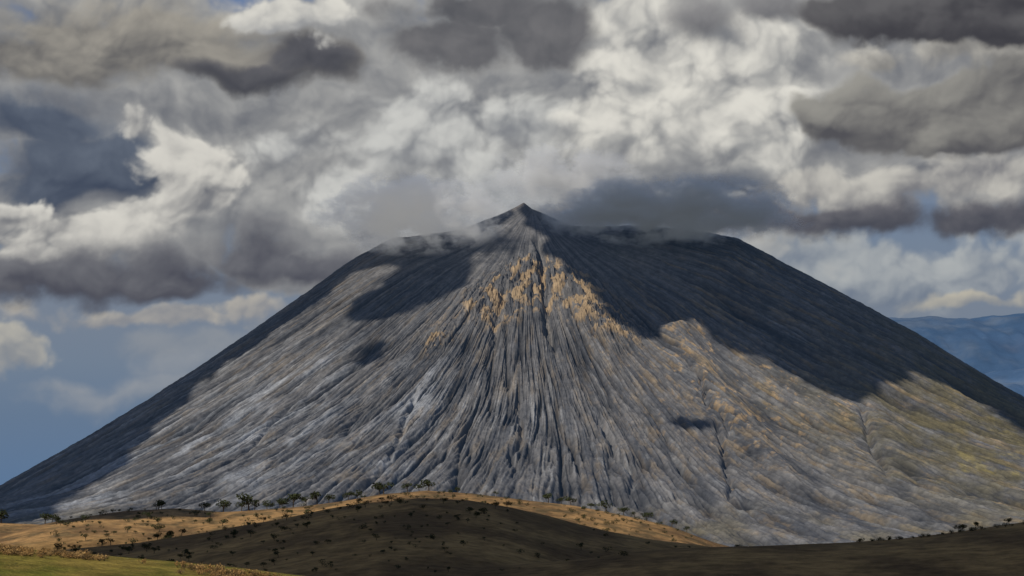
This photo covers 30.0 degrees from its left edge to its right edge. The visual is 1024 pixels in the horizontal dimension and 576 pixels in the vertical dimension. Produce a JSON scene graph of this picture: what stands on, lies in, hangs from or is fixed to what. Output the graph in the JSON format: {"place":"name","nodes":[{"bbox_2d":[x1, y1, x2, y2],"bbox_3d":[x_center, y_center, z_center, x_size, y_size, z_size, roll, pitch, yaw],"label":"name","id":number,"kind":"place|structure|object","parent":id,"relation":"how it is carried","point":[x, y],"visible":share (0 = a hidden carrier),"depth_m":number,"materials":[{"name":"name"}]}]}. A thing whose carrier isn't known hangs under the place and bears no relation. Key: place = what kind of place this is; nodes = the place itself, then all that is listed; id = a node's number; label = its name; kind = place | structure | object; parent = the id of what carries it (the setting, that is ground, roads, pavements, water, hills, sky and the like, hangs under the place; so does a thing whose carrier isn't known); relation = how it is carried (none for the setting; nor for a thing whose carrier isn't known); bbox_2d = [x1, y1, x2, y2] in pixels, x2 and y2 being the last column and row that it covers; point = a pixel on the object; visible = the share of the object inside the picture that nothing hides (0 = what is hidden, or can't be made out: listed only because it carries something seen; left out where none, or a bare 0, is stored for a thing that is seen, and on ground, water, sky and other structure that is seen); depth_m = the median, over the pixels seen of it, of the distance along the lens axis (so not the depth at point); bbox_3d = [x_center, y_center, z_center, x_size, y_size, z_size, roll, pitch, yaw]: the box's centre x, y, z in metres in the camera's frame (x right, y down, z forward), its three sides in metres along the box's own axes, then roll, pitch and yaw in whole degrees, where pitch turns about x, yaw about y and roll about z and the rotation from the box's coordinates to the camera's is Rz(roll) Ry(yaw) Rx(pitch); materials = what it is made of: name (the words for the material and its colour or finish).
{"place":"outdoors","nodes":[
{"label":"outdoors","id":0,"kind":"place"},
{"bbox_2d":[0,0,1023,484],"bbox_3d":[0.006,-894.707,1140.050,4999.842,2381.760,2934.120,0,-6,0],"label":"sky","id":1,"kind":"structure","parent":0,"point":[186,186],"depth_m":2460.33,"materials":[{"name":"grey"}]},
{"bbox_2d":[0,203,1023,546],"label":"volcano","id":2,"kind":"structure","parent":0,"point":[722,389],"depth_m":97.62},
{"bbox_2d":[0,491,1023,575],"bbox_3d":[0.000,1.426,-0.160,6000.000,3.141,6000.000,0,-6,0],"label":"ground","id":3,"kind":"structure","parent":0,"point":[993,551],"depth_m":11.56,"materials":[{"name":"brown soil"}]},
{"bbox_2d":[0,543,281,575],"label":"dry shrubs","id":4,"kind":"object","parent":3,"relation":"on","point":[218,569],"visible":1,"depth_m":4.30,"materials":[{"name":"beige plant"}]},
{"bbox_2d":[0,479,1023,571],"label":"acacia trees","id":5,"kind":"object","parent":3,"relation":"on","point":[379,486],"visible":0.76,"depth_m":18.54,"materials":[{"name":"green plant"}]},
{"bbox_2d":[888,313,1023,373],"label":"distant hills","id":6,"kind":"structure","parent":0,"point":[986,344],"depth_m":277.24,"materials":[{"name":"blue"}]},
{"bbox_2d":[985,368,1023,395],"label":"distant hills","id":7,"kind":"structure","parent":0,"point":[1012,380],"depth_m":210.82,"materials":[{"name":"blue"}]}
]}

